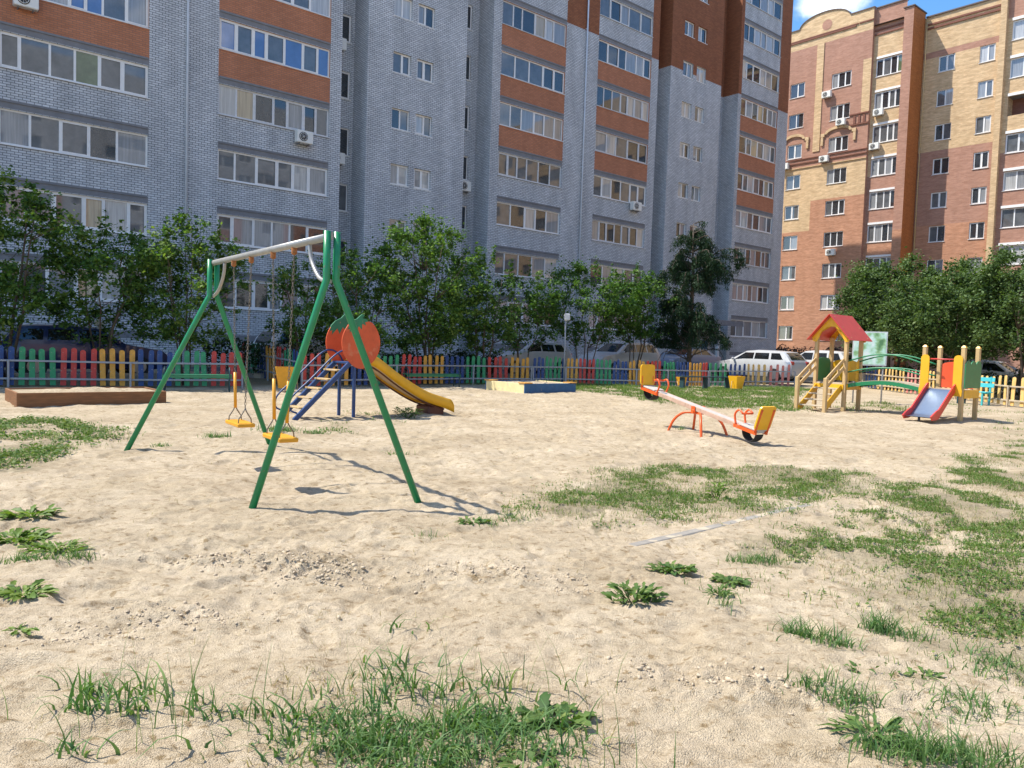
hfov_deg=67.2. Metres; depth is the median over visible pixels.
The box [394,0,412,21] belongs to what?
window
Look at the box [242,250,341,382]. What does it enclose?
tree
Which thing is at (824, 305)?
window
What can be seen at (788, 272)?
window
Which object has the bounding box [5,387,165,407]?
sandbox
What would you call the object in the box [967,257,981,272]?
window
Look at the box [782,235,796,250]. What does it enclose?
window
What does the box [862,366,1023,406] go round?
picket fence
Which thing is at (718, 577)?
weed plant
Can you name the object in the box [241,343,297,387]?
picket fence
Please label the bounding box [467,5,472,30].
narrow window
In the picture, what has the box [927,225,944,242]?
window
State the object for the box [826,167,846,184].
window
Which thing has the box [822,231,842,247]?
window
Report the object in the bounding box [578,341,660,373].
parked car
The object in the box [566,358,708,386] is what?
picket fence
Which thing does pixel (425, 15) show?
window
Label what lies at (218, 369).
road
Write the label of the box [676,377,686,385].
litter bin
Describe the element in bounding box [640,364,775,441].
seesaw
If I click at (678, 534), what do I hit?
kerb strip
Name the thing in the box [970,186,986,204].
window
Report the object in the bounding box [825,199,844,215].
window
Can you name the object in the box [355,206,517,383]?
tree
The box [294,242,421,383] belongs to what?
tree
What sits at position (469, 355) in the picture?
hedge
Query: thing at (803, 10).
sky
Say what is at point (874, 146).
air conditioner
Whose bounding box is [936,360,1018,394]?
parked car
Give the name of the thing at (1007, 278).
tree
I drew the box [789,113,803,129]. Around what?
window
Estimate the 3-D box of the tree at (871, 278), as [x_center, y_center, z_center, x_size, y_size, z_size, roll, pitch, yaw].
[18.253,-3.089,36.817,6.060,6.917,6.544,2,3,0]
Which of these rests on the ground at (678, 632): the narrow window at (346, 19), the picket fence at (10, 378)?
the picket fence at (10, 378)
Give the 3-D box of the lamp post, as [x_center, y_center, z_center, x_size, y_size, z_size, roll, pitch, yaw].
[2.174,-1.358,31.076,0.220,2.950,0.160,1,3,-10]
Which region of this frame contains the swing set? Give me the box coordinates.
[124,230,420,508]
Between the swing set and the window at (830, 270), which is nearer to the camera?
the swing set
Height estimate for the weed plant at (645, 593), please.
0.154 m
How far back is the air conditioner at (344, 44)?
40.90 m
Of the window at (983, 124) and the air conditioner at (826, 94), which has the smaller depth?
the window at (983, 124)
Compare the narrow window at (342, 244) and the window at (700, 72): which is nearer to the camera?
the narrow window at (342, 244)
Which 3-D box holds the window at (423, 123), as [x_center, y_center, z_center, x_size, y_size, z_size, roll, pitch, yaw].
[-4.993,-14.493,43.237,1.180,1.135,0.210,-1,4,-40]
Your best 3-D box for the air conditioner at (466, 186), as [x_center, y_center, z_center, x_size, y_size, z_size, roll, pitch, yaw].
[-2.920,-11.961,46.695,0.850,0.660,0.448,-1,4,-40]
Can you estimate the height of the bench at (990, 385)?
1.033 m
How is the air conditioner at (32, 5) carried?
attached to the apartment block at (554, 130)
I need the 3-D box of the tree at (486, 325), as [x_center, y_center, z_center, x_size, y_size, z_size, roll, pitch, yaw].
[-1.175,-2.679,29.732,3.827,5.547,4.127,0,3,-32]
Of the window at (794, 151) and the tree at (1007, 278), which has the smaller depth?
the tree at (1007, 278)
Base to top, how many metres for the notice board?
2.430 m
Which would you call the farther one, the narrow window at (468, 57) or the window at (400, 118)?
the narrow window at (468, 57)
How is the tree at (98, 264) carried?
on the ground at (678, 632)
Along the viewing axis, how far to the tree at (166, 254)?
22.63 m
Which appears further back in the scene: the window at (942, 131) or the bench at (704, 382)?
the window at (942, 131)
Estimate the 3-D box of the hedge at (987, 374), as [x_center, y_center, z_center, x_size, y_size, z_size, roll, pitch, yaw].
[19.720,-0.059,32.498,1.207,1.371,8.838,1,3,-24]
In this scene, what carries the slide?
on the ground at (678, 632)
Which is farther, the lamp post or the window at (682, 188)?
the window at (682, 188)
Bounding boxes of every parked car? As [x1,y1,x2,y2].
[0,324,166,372]
[250,329,363,372]
[478,341,571,373]
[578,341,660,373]
[657,347,720,373]
[711,350,808,380]
[784,350,862,381]
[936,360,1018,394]
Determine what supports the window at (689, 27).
in the apartment block at (554, 130)
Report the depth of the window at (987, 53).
65.68 m
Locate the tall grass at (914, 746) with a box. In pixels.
[0,424,1023,767]
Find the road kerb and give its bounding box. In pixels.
[14,373,935,378]
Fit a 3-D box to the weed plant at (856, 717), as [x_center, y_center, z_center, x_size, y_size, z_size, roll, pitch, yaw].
[1.442,1.361,3.063,0.346,0.040,0.307,0,3,-33]
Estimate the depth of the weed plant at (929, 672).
3.71 m
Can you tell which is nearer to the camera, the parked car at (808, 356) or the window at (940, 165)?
the parked car at (808, 356)
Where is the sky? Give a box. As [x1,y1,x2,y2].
[792,0,981,31]
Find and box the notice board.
[852,331,887,403]
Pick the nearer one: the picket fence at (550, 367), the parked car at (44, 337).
the parked car at (44, 337)
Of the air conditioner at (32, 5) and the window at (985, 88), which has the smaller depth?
the air conditioner at (32, 5)
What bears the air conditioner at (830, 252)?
attached to the apartment block at (937, 177)
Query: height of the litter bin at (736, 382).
0.634 m
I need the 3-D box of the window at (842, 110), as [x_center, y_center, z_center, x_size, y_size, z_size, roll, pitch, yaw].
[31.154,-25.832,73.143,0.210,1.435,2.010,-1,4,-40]
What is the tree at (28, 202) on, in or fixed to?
on the ground at (678, 632)
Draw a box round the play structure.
[794,314,981,421]
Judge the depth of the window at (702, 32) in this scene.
59.02 m
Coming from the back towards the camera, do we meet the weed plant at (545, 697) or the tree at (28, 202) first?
the tree at (28, 202)
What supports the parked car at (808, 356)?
on the road
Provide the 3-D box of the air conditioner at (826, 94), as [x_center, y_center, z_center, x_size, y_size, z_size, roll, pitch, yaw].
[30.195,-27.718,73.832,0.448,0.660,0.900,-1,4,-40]
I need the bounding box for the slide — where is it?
[276,314,453,420]
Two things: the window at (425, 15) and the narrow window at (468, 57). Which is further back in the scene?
the narrow window at (468, 57)
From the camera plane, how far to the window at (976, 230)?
66.40 m
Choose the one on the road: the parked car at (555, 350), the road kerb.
the parked car at (555, 350)
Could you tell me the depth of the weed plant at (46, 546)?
5.24 m
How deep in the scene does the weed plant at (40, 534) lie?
5.62 m
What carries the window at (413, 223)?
in the apartment block at (554, 130)
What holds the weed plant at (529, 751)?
on the ground at (678, 632)
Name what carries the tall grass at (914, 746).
on the ground at (678, 632)
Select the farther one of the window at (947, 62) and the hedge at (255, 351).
the window at (947, 62)
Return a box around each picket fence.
[0,345,242,387]
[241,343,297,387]
[301,353,532,385]
[532,356,565,381]
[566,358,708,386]
[709,363,795,386]
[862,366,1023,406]
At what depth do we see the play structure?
20.54 m
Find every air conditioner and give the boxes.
[13,0,38,13]
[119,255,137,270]
[295,129,312,146]
[340,152,344,165]
[342,38,346,51]
[463,180,470,192]
[630,201,641,211]
[819,155,828,163]
[821,90,831,98]
[825,249,835,255]
[835,118,845,126]
[869,142,879,150]
[873,108,883,116]
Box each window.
[339,184,346,211]
[340,128,349,156]
[340,240,346,267]
[341,71,350,100]
[342,14,351,43]
[389,219,406,241]
[390,164,406,186]
[391,108,408,131]
[392,52,410,76]
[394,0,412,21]
[413,223,427,243]
[414,168,429,190]
[415,114,432,137]
[416,59,433,83]
[418,4,433,28]
[462,206,466,230]
[463,156,468,180]
[464,106,468,130]
[466,56,470,80]
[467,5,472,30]
[676,223,684,236]
[677,182,686,198]
[679,142,689,159]
[681,102,691,119]
[683,61,691,78]
[685,20,694,38]
[691,186,698,201]
[693,147,700,162]
[694,107,703,123]
[696,67,705,84]
[698,27,707,44]
[779,326,792,339]
[780,266,795,280]
[780,296,793,309]
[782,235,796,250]
[783,205,798,220]
[785,174,800,190]
[786,144,801,160]
[789,82,804,99]
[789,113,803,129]
[819,295,838,309]
[821,263,840,278]
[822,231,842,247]
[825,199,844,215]
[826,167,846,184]
[828,135,847,152]
[829,102,849,121]
[831,70,851,89]
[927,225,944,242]
[927,259,942,275]
[930,191,946,208]
[931,157,948,175]
[933,122,950,141]
[935,88,952,107]
[938,53,954,72]
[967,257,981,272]
[968,222,984,239]
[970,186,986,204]
[972,151,988,169]
[974,115,990,134]
[977,79,993,98]
[978,43,995,63]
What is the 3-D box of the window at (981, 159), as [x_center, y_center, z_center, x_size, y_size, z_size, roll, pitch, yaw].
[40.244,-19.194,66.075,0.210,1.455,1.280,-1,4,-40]
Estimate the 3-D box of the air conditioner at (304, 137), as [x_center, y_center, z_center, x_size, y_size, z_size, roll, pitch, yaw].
[-10.387,-12.261,38.414,0.850,0.660,0.448,-1,4,-40]
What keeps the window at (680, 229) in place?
in the apartment block at (554, 130)
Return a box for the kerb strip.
[629,504,815,545]
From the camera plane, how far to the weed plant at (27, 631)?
3.84 m
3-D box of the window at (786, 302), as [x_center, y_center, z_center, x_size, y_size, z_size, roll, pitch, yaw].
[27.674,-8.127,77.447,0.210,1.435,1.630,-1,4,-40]
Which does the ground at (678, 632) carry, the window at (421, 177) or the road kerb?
the road kerb
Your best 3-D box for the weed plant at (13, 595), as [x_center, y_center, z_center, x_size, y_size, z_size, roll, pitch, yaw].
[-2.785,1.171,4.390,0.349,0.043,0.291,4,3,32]
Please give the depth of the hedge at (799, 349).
54.82 m
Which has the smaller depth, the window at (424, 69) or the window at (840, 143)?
the window at (424, 69)
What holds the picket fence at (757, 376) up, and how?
on the ground at (678, 632)
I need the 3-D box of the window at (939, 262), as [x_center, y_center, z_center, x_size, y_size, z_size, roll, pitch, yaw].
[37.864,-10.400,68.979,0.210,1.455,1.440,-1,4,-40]
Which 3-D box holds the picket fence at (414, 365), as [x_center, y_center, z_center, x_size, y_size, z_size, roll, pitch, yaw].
[-2.971,-0.431,27.007,9.947,1.203,0.526,-1,4,-44]
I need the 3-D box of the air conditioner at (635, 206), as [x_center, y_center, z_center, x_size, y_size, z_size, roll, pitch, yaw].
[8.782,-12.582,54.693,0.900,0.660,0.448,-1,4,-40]
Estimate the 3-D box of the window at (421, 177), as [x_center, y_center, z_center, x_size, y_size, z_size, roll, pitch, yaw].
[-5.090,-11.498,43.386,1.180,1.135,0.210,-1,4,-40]
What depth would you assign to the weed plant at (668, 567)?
5.28 m
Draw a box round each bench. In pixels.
[162,366,231,391]
[402,367,460,386]
[678,376,729,388]
[956,377,995,405]
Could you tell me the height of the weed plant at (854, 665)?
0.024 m
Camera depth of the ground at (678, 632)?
4.99 m
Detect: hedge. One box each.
[200,336,349,374]
[356,348,502,379]
[776,344,874,372]
[883,364,1019,399]
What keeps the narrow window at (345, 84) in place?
in the apartment block at (554, 130)
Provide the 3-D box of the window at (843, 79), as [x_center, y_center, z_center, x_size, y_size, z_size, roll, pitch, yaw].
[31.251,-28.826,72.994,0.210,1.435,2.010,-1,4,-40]
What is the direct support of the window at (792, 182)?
in the apartment block at (937, 177)
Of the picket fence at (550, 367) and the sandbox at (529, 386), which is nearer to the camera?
the sandbox at (529, 386)
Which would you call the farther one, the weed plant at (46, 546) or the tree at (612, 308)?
the tree at (612, 308)
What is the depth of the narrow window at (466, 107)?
46.94 m
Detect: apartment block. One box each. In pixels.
[0,0,792,366]
[776,0,1023,373]
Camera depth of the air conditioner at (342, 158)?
41.21 m
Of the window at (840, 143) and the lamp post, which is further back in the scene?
the window at (840, 143)
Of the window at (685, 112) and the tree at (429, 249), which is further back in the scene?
the window at (685, 112)
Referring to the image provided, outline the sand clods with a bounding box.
[0,477,1020,767]
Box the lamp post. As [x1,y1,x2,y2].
[563,314,569,381]
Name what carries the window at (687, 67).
in the apartment block at (554, 130)
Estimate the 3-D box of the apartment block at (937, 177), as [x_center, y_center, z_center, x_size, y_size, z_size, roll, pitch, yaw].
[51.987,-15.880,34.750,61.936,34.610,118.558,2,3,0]
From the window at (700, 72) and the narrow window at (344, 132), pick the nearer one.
the narrow window at (344, 132)
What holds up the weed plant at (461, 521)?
on the ground at (678, 632)
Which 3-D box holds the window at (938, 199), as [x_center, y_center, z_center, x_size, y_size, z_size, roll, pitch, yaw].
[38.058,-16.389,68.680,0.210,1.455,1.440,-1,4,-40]
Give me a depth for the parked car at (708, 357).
42.46 m
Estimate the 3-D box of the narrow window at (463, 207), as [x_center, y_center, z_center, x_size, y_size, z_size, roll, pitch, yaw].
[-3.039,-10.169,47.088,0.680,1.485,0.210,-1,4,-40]
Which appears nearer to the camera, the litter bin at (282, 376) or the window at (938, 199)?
the litter bin at (282, 376)
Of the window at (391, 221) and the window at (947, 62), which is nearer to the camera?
the window at (391, 221)
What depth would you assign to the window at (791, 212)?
77.03 m
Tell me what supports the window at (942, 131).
in the apartment block at (937, 177)
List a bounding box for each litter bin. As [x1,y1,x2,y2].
[273,366,297,389]
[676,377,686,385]
[728,376,745,389]
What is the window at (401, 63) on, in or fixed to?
in the apartment block at (554, 130)
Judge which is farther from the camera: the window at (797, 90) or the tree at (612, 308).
the window at (797, 90)
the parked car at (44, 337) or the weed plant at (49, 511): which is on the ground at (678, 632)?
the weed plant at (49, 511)
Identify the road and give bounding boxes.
[14,367,884,373]
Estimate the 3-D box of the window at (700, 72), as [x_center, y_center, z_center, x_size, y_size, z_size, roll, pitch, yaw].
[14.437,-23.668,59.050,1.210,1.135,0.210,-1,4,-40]
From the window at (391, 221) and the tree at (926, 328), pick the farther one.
the window at (391, 221)
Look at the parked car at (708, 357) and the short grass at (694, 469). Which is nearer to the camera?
the short grass at (694, 469)
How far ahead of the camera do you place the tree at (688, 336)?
35.94 m
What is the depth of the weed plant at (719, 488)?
7.94 m
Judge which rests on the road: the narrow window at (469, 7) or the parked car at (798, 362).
the parked car at (798, 362)
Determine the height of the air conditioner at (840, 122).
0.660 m
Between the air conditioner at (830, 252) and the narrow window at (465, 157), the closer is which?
the narrow window at (465, 157)
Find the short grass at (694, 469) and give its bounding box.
[0,381,1023,698]
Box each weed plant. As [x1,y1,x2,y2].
[0,504,67,519]
[0,527,62,543]
[0,579,60,601]
[2,622,39,635]
[14,538,94,554]
[391,406,423,418]
[455,516,490,524]
[496,743,559,767]
[516,691,596,733]
[600,580,668,604]
[645,560,697,574]
[702,584,734,596]
[704,482,729,498]
[709,572,750,587]
[820,713,911,749]
[843,660,875,673]
[903,666,944,679]
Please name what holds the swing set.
on the ground at (678, 632)
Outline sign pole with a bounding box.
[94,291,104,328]
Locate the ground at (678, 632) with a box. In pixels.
[0,364,1023,767]
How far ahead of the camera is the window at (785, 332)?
77.65 m
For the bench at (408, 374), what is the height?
0.676 m
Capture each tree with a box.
[0,165,101,380]
[15,209,184,378]
[99,206,263,384]
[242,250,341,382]
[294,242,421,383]
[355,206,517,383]
[432,242,528,383]
[484,258,570,379]
[541,255,647,381]
[595,261,679,381]
[645,221,750,382]
[826,246,964,388]
[863,262,1023,387]
[893,253,1021,370]
[946,242,1023,399]
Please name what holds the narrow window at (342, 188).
in the apartment block at (554, 130)
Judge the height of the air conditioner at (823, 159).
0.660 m
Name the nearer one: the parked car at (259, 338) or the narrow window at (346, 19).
the parked car at (259, 338)
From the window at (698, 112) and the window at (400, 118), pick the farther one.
the window at (698, 112)
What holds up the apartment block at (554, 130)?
on the ground at (678, 632)
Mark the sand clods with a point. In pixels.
(716, 683)
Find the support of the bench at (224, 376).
on the ground at (678, 632)
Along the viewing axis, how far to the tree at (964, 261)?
39.13 m
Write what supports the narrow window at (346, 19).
in the apartment block at (554, 130)
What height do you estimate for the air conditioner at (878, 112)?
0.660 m
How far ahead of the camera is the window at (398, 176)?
42.44 m
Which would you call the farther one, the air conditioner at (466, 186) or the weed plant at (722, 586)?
the air conditioner at (466, 186)
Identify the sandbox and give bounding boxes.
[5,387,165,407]
[484,379,576,392]
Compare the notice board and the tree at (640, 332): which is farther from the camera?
the tree at (640, 332)
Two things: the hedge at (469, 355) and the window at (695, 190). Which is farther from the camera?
the window at (695, 190)
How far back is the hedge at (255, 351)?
25.46 m
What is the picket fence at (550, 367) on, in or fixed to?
on the ground at (678, 632)
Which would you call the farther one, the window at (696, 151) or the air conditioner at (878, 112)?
the air conditioner at (878, 112)
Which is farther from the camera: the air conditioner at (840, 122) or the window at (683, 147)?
the air conditioner at (840, 122)
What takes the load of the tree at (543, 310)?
on the ground at (678, 632)

